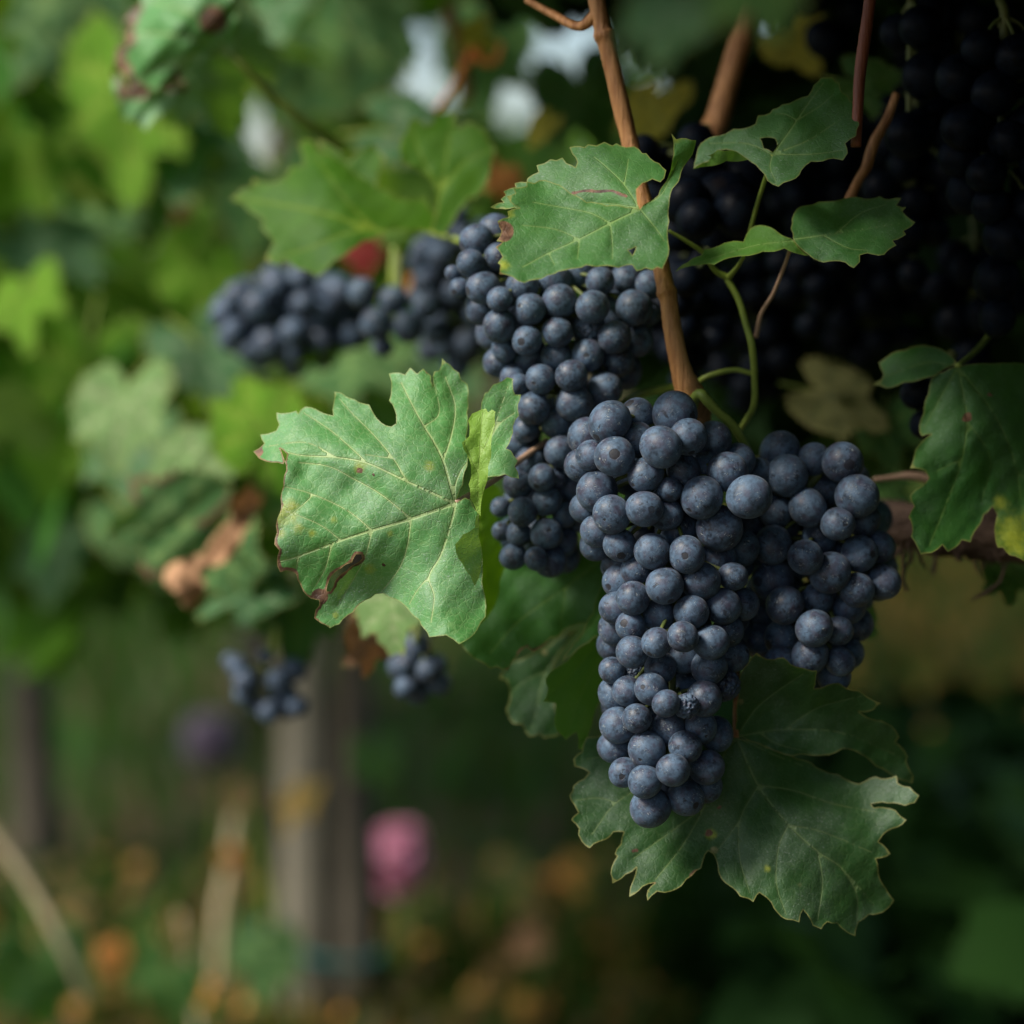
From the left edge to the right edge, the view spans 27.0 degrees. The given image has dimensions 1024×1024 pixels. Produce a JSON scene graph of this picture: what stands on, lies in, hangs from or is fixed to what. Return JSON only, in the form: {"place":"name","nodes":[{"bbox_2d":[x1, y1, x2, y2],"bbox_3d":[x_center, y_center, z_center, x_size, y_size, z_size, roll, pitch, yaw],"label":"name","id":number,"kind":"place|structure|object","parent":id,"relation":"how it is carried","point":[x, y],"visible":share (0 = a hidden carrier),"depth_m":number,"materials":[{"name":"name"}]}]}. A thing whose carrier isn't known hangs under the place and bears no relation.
{"place":"outdoors","nodes":[
{"label":"outdoors","id":0,"kind":"place"},
{"bbox_2d":[151,19,666,232],"label":"sky","id":1,"kind":"structure","parent":0,"point":[427,84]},
{"bbox_2d":[0,340,1023,1023],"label":"ground","id":2,"kind":"structure","parent":0,"point":[176,840],"depth_m":3.19,"materials":[{"name":"plant"}]},
{"bbox_2d":[0,201,204,874],"bbox_3d":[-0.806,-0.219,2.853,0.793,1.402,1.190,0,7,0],"label":"wooden post","id":3,"kind":"object","parent":2,"relation":"on","point":[37,821],"depth_m":2.77,"materials":[{"name":"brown wood"}]},
{"bbox_2d":[181,712,238,881],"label":"flower","id":4,"kind":"object","parent":2,"relation":"on","point":[210,739],"visible":0.94,"depth_m":2.68,"materials":[{"name":"purple plant"}]},
{"bbox_2d":[212,812,238,987],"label":"grass stalk","id":5,"kind":"object","parent":2,"relation":"on","point":[223,894],"depth_m":2.05,"materials":[{"name":"plant"}]},
{"bbox_2d":[241,786,272,936],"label":"grass stalk","id":6,"kind":"object","parent":2,"relation":"on","point":[261,871],"depth_m":2.00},
{"bbox_2d":[267,79,330,1023],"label":"post","id":7,"kind":"object","parent":2,"relation":"on","point":[304,846],"visible":0.25,"depth_m":2.22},
{"bbox_2d":[260,915,381,970],"bbox_3d":[-0.200,0.451,2.234,0.128,0.044,0.121,0,7,0],"label":"plastic tie","id":8,"kind":"object","parent":7,"relation":"attached to","point":[335,963],"visible":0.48,"depth_m":2.18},
{"bbox_2d":[0,0,621,1023],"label":"grapevine","id":9,"kind":"object","parent":2,"relation":"on","point":[34,476],"visible":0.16,"depth_m":1.63,"materials":[{"name":"green plant"}]},
{"bbox_2d":[0,257,67,356],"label":"vine leaf","id":10,"kind":"object","parent":9,"relation":"attached to","point":[22,304],"visible":1,"depth_m":1.34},
{"bbox_2d":[0,834,89,1002],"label":"grass stalk","id":11,"kind":"object","parent":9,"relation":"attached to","point":[21,872],"depth_m":1.60,"materials":[{"name":"plant"}]},
{"bbox_2d":[0,114,96,223],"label":"vine leaf","id":12,"kind":"object","parent":9,"relation":"attached to","point":[27,178],"visible":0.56,"depth_m":1.49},
{"bbox_2d":[0,903,100,1023],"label":"vine leaf","id":13,"kind":"object","parent":9,"relation":"attached to","point":[37,985],"visible":0.9,"depth_m":1.70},
{"bbox_2d":[16,508,91,613],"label":"vine leaf","id":14,"kind":"object","parent":9,"relation":"attached to","point":[51,577],"visible":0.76,"depth_m":1.59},
{"bbox_2d":[0,208,118,286],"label":"vine leaf","id":15,"kind":"object","parent":9,"relation":"attached to","point":[67,243],"visible":0.88,"depth_m":1.50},
{"bbox_2d":[0,0,135,95],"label":"vine leaf","id":16,"kind":"object","parent":9,"relation":"attached to","point":[42,31],"visible":0.52,"depth_m":1.44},
{"bbox_2d":[9,292,147,478],"bbox_3d":[-0.282,-0.084,1.405,0.100,0.126,0.025,10,0,-12],"label":"vine leaf","id":17,"kind":"object","parent":9,"relation":"attached to","point":[56,367],"visible":0.53,"depth_m":1.40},
{"bbox_2d":[60,178,156,254],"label":"vine leaf","id":18,"kind":"object","parent":9,"relation":"attached to","point":[124,226],"visible":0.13,"depth_m":1.67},
{"bbox_2d":[92,933,128,978],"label":"vine leaf","id":19,"kind":"object","parent":9,"relation":"attached to","point":[112,958],"visible":0.98,"depth_m":1.90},
{"bbox_2d":[63,237,161,330],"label":"vine leaf","id":20,"kind":"object","parent":9,"relation":"attached to","point":[126,259],"visible":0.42,"depth_m":1.60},
{"bbox_2d":[82,488,164,588],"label":"vine leaf","id":21,"kind":"object","parent":9,"relation":"attached to","point":[97,517],"visible":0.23,"depth_m":1.39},
{"bbox_2d":[57,7,190,212],"bbox_3d":[-0.243,-0.259,1.357,0.109,0.137,0.027,11,7,27],"label":"vine leaf","id":22,"kind":"object","parent":9,"relation":"attached to","point":[124,148],"visible":0.59,"depth_m":1.36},
{"bbox_2d":[81,405,182,507],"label":"vine leaf","id":23,"kind":"object","parent":9,"relation":"attached to","point":[141,460],"visible":0.3,"depth_m":1.34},
{"bbox_2d":[130,932,206,1023],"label":"vine leaf","id":24,"kind":"object","parent":9,"relation":"attached to","point":[179,987],"visible":1,"depth_m":1.80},
{"bbox_2d":[152,217,245,334],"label":"vine leaf","id":25,"kind":"object","parent":9,"relation":"attached to","point":[187,286],"visible":0.87,"depth_m":1.40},
{"bbox_2d":[151,115,259,206],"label":"vine leaf","id":26,"kind":"object","parent":9,"relation":"attached to","point":[180,180],"visible":0.48,"depth_m":1.38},
{"bbox_2d":[223,913,302,1010],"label":"vine leaf","id":27,"kind":"object","parent":9,"relation":"attached to","point":[259,964],"visible":1,"depth_m":1.90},
{"bbox_2d":[206,136,322,278],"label":"vine leaf","id":28,"kind":"object","parent":9,"relation":"attached to","point":[247,233],"visible":0.32,"depth_m":1.50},
{"bbox_2d":[250,0,320,45],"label":"vine leaf","id":29,"kind":"object","parent":9,"relation":"attached to","point":[281,17],"visible":0.45,"depth_m":1.28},
{"bbox_2d":[274,777,326,836],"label":"vine leaf","id":30,"kind":"object","parent":9,"relation":"attached to","point":[298,798],"visible":1,"depth_m":1.80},
{"bbox_2d":[261,0,415,128],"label":"vine leaf","id":31,"kind":"object","parent":9,"relation":"attached to","point":[345,86],"visible":0.56,"depth_m":1.49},
{"bbox_2d":[343,237,381,277],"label":"vine leaf","id":32,"kind":"object","parent":9,"relation":"attached to","point":[364,257],"visible":0.81,"depth_m":1.35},
{"bbox_2d":[346,723,402,792],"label":"vine leaf","id":33,"kind":"object","parent":9,"relation":"attached to","point":[378,764],"visible":1,"depth_m":1.90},
{"bbox_2d":[434,0,538,125],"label":"vine leaf","id":34,"kind":"object","parent":9,"relation":"attached to","point":[520,43],"visible":0.57,"depth_m":1.50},
{"bbox_2d":[0,847,671,1023],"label":"fallen leaves","id":35,"kind":"object","parent":2,"relation":"on","point":[576,864],"visible":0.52,"depth_m":2.44,"materials":[{"name":"plant"}]},
{"bbox_2d":[1,877,702,1023],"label":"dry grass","id":36,"kind":"structure","parent":2,"relation":"on","point":[467,969],"depth_m":2.33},
{"bbox_2d":[507,926,550,961],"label":"vine leaf","id":37,"kind":"object","parent":36,"relation":"on","point":[523,939],"visible":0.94,"depth_m":2.30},
{"bbox_2d":[377,823,427,962],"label":"flower","id":38,"kind":"object","parent":2,"relation":"on","point":[402,850],"visible":0.72,"depth_m":2.38,"materials":[{"name":"pink plant"}]},
{"bbox_2d":[151,18,667,720],"bbox_3d":[-0.204,-0.697,3.884,1.868,2.098,2.192,0,7,0],"label":"grapevine","id":39,"kind":"object","parent":2,"relation":"on","point":[249,644],"visible":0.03,"depth_m":3.71,"materials":[{"name":"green plant"}]},
{"bbox_2d":[477,0,1023,504],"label":"grapevine","id":40,"kind":"object","parent":2,"relation":"on","point":[767,86],"visible":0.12,"depth_m":1.17,"materials":[{"name":"green plant"}]},
{"bbox_2d":[69,358,176,476],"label":"vine leaf","id":41,"kind":"object","parent":40,"relation":"attached to","point":[115,420],"visible":1,"depth_m":1.21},
{"bbox_2d":[104,467,233,579],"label":"vine leaf","id":42,"kind":"object","parent":40,"relation":"attached to","point":[161,526],"visible":0.9,"depth_m":1.10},
{"bbox_2d":[143,423,233,479],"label":"vine leaf","id":43,"kind":"object","parent":40,"relation":"attached to","point":[177,450],"visible":0.65,"depth_m":1.15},
{"bbox_2d":[119,0,289,139],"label":"vine leaf","id":44,"kind":"object","parent":40,"relation":"attached to","point":[216,95],"visible":0.49,"depth_m":1.16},
{"bbox_2d":[140,304,274,412],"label":"vine leaf","id":45,"kind":"object","parent":40,"relation":"attached to","point":[206,364],"visible":0.71,"depth_m":1.29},
{"bbox_2d":[163,484,262,609],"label":"dry leaf","id":46,"kind":"object","parent":40,"relation":"hanging from","point":[183,579],"visible":1,"depth_m":1.06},
{"bbox_2d":[112,0,343,151],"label":"vine leaf","id":47,"kind":"object","parent":40,"relation":"attached to","point":[167,40],"visible":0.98,"depth_m":1.02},
{"bbox_2d":[201,504,267,601],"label":"vine leaf","id":48,"kind":"object","parent":40,"relation":"attached to","point":[239,571],"visible":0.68,"depth_m":1.10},
{"bbox_2d":[195,562,302,629],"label":"vine leaf","id":49,"kind":"object","parent":40,"relation":"attached to","point":[266,598],"visible":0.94,"depth_m":1.09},
{"bbox_2d":[206,372,306,483],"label":"vine leaf","id":50,"kind":"object","parent":40,"relation":"attached to","point":[243,417],"visible":0.81,"depth_m":1.12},
{"bbox_2d":[222,634,307,723],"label":"grape bunch","id":51,"kind":"object","parent":40,"relation":"hanging from","point":[284,702],"visible":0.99,"depth_m":1.11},
{"bbox_2d":[210,261,370,378],"bbox_3d":[-0.120,-0.114,1.159,0.088,0.084,0.080,0,7,0],"label":"grape bunch","id":52,"kind":"object","parent":40,"relation":"hanging from","point":[303,308],"visible":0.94,"depth_m":1.14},
{"bbox_2d":[247,556,343,666],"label":"vine leaf","id":53,"kind":"object","parent":40,"relation":"attached to","point":[301,628],"visible":0.58,"depth_m":1.12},
{"bbox_2d":[232,139,458,275],"bbox_3d":[-0.072,-0.139,0.965,0.118,0.063,0.048,2,7,14],"label":"vine leaf","id":54,"kind":"object","parent":40,"relation":"attached to","point":[317,212],"visible":0.93,"depth_m":0.97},
{"bbox_2d":[292,332,417,402],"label":"vine leaf","id":55,"kind":"object","parent":40,"relation":"attached to","point":[350,374],"visible":0.52,"depth_m":1.24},
{"bbox_2d":[340,612,392,678],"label":"vine leaf","id":56,"kind":"object","parent":40,"relation":"attached to","point":[366,653],"visible":0.62,"depth_m":0.95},
{"bbox_2d":[337,0,421,68],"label":"vine leaf","id":57,"kind":"object","parent":40,"relation":"attached to","point":[376,25],"visible":1,"depth_m":1.25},
{"bbox_2d":[353,593,418,655],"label":"vine leaf","id":58,"kind":"object","parent":40,"relation":"attached to","point":[390,622],"visible":0.45,"depth_m":0.93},
{"bbox_2d":[348,252,448,356],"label":"grape bunch","id":59,"kind":"object","parent":40,"relation":"hanging from","point":[379,325],"visible":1,"depth_m":1.02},
{"bbox_2d":[253,359,548,643],"bbox_3d":[-0.032,-0.006,0.798,0.119,0.101,0.069,-2,7,-18],"label":"vine leaf","id":60,"kind":"object","parent":40,"relation":"attached to","point":[391,508],"visible":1,"depth_m":0.79,"materials":[{"name":"plant"}]},
{"bbox_2d":[339,89,463,169],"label":"vine leaf","id":61,"kind":"object","parent":40,"relation":"attached to","point":[392,113],"visible":0.48,"depth_m":1.21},
{"bbox_2d":[387,621,450,704],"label":"grape bunch","id":62,"kind":"object","parent":40,"relation":"hanging from","point":[416,668],"visible":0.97,"depth_m":0.99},
{"bbox_2d":[391,315,485,400],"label":"vine leaf","id":63,"kind":"object","parent":40,"relation":"attached to","point":[474,378],"visible":0.11,"depth_m":1.30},
{"bbox_2d":[399,112,495,235],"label":"vine leaf","id":64,"kind":"object","parent":40,"relation":"attached to","point":[446,156],"visible":1,"depth_m":0.96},
{"bbox_2d":[407,196,488,378],"bbox_3d":[-0.029,-0.119,1.121,0.053,0.097,0.048,0,7,0],"label":"grape bunch","id":65,"kind":"object","parent":40,"relation":"hanging from","point":[431,258],"visible":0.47,"depth_m":1.11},
{"bbox_2d":[442,4,472,101],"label":"shoot","id":66,"kind":"object","parent":40,"relation":"attached to","point":[451,14],"visible":0.79,"depth_m":1.30,"materials":[{"name":"plant"}]},
{"bbox_2d":[456,15,497,57],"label":"vine leaf","id":67,"kind":"object","parent":40,"relation":"attached to","point":[474,28],"visible":0.91,"depth_m":1.20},
{"bbox_2d":[478,480,504,623],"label":"vine leaf","id":68,"kind":"object","parent":40,"relation":"attached to","point":[493,569],"visible":0.74,"depth_m":0.85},
{"bbox_2d":[483,158,521,202],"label":"vine leaf","id":69,"kind":"object","parent":40,"relation":"attached to","point":[499,182],"visible":0.77,"depth_m":1.20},
{"bbox_2d":[499,629,578,737],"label":"vine leaf","id":70,"kind":"object","parent":40,"relation":"attached to","point":[530,711],"visible":0.91,"depth_m":0.88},
{"bbox_2d":[527,108,563,150],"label":"vine leaf","id":71,"kind":"object","parent":40,"relation":"attached to","point":[541,127],"visible":1,"depth_m":1.12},
{"bbox_2d":[445,213,660,577],"bbox_3d":[0.017,-0.047,0.852,0.087,0.143,0.070,0,7,0],"label":"grape bunch","id":72,"kind":"object","parent":40,"relation":"hanging from","point":[606,316],"visible":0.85,"depth_m":0.83,"materials":[{"name":"food"}]},
{"bbox_2d":[543,586,606,748],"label":"vine leaf","id":73,"kind":"object","parent":40,"relation":"attached to","point":[574,681],"visible":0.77,"depth_m":0.84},
{"bbox_2d":[525,45,634,151],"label":"vine leaf","id":74,"kind":"object","parent":40,"relation":"attached to","point":[582,101],"visible":0.76,"depth_m":1.35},
{"bbox_2d":[491,135,695,282],"bbox_3d":[0.030,-0.111,0.780,0.076,0.054,0.052,0,7,0],"label":"vine leaf","id":75,"kind":"object","parent":40,"relation":"attached to","point":[564,215],"visible":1,"depth_m":0.77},
{"bbox_2d":[524,0,710,423],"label":"cane","id":76,"kind":"object","parent":40,"relation":"attached to","point":[685,379],"visible":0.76,"depth_m":0.82,"materials":[{"name":"brown plant"}]},
{"bbox_2d":[668,229,757,430],"bbox_3d":[0.080,-0.070,0.833,0.031,0.080,0.032,3,8,22],"label":"tendril","id":77,"kind":"object","parent":76,"relation":"attached to","point":[753,371],"visible":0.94,"depth_m":0.83},
{"bbox_2d":[615,77,694,139],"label":"vine leaf","id":78,"kind":"object","parent":40,"relation":"attached to","point":[653,113],"visible":0.82,"depth_m":1.10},
{"bbox_2d":[616,0,712,73],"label":"vine leaf","id":79,"kind":"object","parent":40,"relation":"attached to","point":[665,29],"visible":0.98,"depth_m":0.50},
{"bbox_2d":[564,390,772,827],"bbox_3d":[0.060,0.035,0.806,0.081,0.162,0.074,0,7,0],"label":"grape bunch","id":80,"kind":"object","parent":40,"relation":"hanging from","point":[673,469],"visible":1,"depth_m":0.79,"materials":[{"name":"food"}]},
{"bbox_2d":[644,251,729,390],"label":"grape bunch","id":81,"kind":"object","parent":40,"relation":"hanging from","point":[713,337],"visible":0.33,"depth_m":0.97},
{"bbox_2d":[637,122,768,319],"bbox_3d":[0.079,-0.123,0.902,0.061,0.083,0.088,0,7,0],"label":"grape bunch","id":82,"kind":"object","parent":40,"relation":"hanging from","point":[710,207],"visible":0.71,"depth_m":0.88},
{"bbox_2d":[702,16,757,135],"bbox_3d":[0.095,-0.194,0.930,0.041,0.097,0.021,0,7,0],"label":"cane","id":83,"kind":"object","parent":40,"relation":"attached to","point":[717,117],"visible":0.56,"depth_m":0.93,"materials":[{"name":"brown plant"}]},
{"bbox_2d":[569,653,918,935],"bbox_3d":[0.090,0.096,0.820,0.136,0.128,0.058,0,7,0],"label":"vine leaf","id":84,"kind":"object","parent":40,"relation":"attached to","point":[782,830],"visible":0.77,"depth_m":0.81,"materials":[{"name":"plant"}]},
{"bbox_2d":[693,254,802,413],"bbox_3d":[0.121,-0.099,1.100,0.061,0.098,0.052,0,7,0],"label":"grape bunch","id":85,"kind":"object","parent":40,"relation":"hanging from","point":[779,344],"visible":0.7,"depth_m":1.09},
{"bbox_2d":[708,0,803,43],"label":"vine leaf","id":86,"kind":"object","parent":40,"relation":"attached to","point":[767,16],"visible":1,"depth_m":0.48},
{"bbox_2d":[693,77,858,229],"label":"vine leaf","id":87,"kind":"object","parent":40,"relation":"attached to","point":[817,124],"visible":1,"depth_m":0.80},
{"bbox_2d":[758,11,823,77],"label":"vine leaf","id":88,"kind":"object","parent":40,"relation":"attached to","point":[790,49],"visible":0.58,"depth_m":1.08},
{"bbox_2d":[675,196,914,337],"bbox_3d":[0.108,-0.093,0.812,0.089,0.055,0.036,1,7,11],"label":"vine leaf","id":89,"kind":"object","parent":40,"relation":"attached to","point":[849,231],"visible":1,"depth_m":0.81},
{"bbox_2d":[765,146,830,252],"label":"grape bunch","id":90,"kind":"object","parent":40,"relation":"hanging from","point":[810,184],"visible":0.5,"depth_m":1.06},
{"bbox_2d":[766,243,859,338],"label":"grape bunch","id":91,"kind":"object","parent":40,"relation":"hanging from","point":[816,293],"visible":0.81,"depth_m":0.99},
{"bbox_2d":[741,430,900,688],"bbox_3d":[0.120,0.020,0.830,0.069,0.104,0.070,0,7,0],"label":"grape bunch","id":92,"kind":"object","parent":40,"relation":"hanging from","point":[832,507],"visible":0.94,"depth_m":0.81,"materials":[{"name":"food"}]},
{"bbox_2d":[796,0,863,59],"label":"grape bunch","id":93,"kind":"object","parent":40,"relation":"hanging from","point":[825,37],"visible":0.91,"depth_m":0.99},
{"bbox_2d":[779,355,889,441],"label":"vine leaf","id":94,"kind":"object","parent":40,"relation":"attached to","point":[840,405],"visible":1,"depth_m":1.00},
{"bbox_2d":[822,109,886,200],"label":"grape bunch","id":95,"kind":"object","parent":40,"relation":"hanging from","point":[842,173],"visible":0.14,"depth_m":1.10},
{"bbox_2d":[822,53,901,120],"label":"vine leaf","id":96,"kind":"object","parent":40,"relation":"attached to","point":[881,79],"visible":0.63,"depth_m":0.93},
{"bbox_2d":[851,0,875,147],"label":"cane","id":97,"kind":"object","parent":40,"relation":"attached to","point":[864,41],"visible":1,"depth_m":0.80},
{"bbox_2d":[845,92,899,197],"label":"twig","id":98,"kind":"object","parent":40,"relation":"attached to","point":[871,152],"visible":0.8,"depth_m":0.84,"materials":[{"name":"wood"}]},
{"bbox_2d":[821,253,934,367],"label":"grape bunch","id":99,"kind":"object","parent":40,"relation":"hanging from","point":[885,299],"visible":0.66,"depth_m":1.07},
{"bbox_2d":[854,392,922,470],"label":"vine leaf","id":100,"kind":"object","parent":40,"relation":"attached to","point":[886,446],"visible":0.79,"depth_m":1.02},
{"bbox_2d":[861,93,957,290],"bbox_3d":[0.175,-0.144,0.931,0.046,0.096,0.040,0,7,0],"label":"grape bunch","id":101,"kind":"object","parent":40,"relation":"hanging from","point":[910,184],"visible":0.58,"depth_m":0.92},
{"bbox_2d":[879,0,953,159],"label":"grape bunch","id":102,"kind":"object","parent":40,"relation":"hanging from","point":[919,33],"visible":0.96,"depth_m":0.85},
{"bbox_2d":[900,350,957,439],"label":"grape bunch","id":103,"kind":"object","parent":40,"relation":"hanging from","point":[913,395],"visible":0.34,"depth_m":0.85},
{"bbox_2d":[873,334,1023,560],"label":"vine leaf","id":104,"kind":"object","parent":40,"relation":"attached to","point":[969,455],"visible":0.97,"depth_m":0.83,"materials":[{"name":"plant"}]},
{"bbox_2d":[880,498,1023,600],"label":"vine branch","id":105,"kind":"object","parent":40,"relation":"attached to","point":[981,546],"visible":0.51,"depth_m":0.89,"materials":[{"name":"brown plant"}]},
{"bbox_2d":[980,561,1023,607],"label":"vine leaf","id":106,"kind":"object","parent":105,"relation":"attached to","point":[1011,584],"visible":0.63,"depth_m":0.92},
{"bbox_2d":[889,0,1021,120],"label":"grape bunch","id":107,"kind":"object","parent":40,"relation":"hanging from","point":[961,19],"visible":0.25,"depth_m":0.98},
{"bbox_2d":[920,215,1023,366],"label":"grape bunch","id":108,"kind":"object","parent":40,"relation":"hanging from","point":[956,317],"visible":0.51,"depth_m":0.96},
{"bbox_2d":[935,0,1023,337],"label":"grape bunch","id":109,"kind":"object","parent":40,"relation":"hanging from","point":[975,163],"visible":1,"depth_m":0.83,"materials":[{"name":"food"}]},
{"bbox_2d":[639,648,1023,1023],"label":"ground cover","id":110,"kind":"object","parent":2,"relation":"on","point":[940,940],"visible":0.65,"depth_m":1.82,"materials":[{"name":"plant"}]},
{"bbox_2d":[461,496,602,669],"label":"vine leaf","id":111,"kind":"object","parent":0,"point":[532,610],"visible":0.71,"depth_m":0.86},
{"bbox_2d":[721,504,1023,732],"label":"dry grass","id":112,"kind":"structure","parent":0,"point":[965,602],"depth_m":4.42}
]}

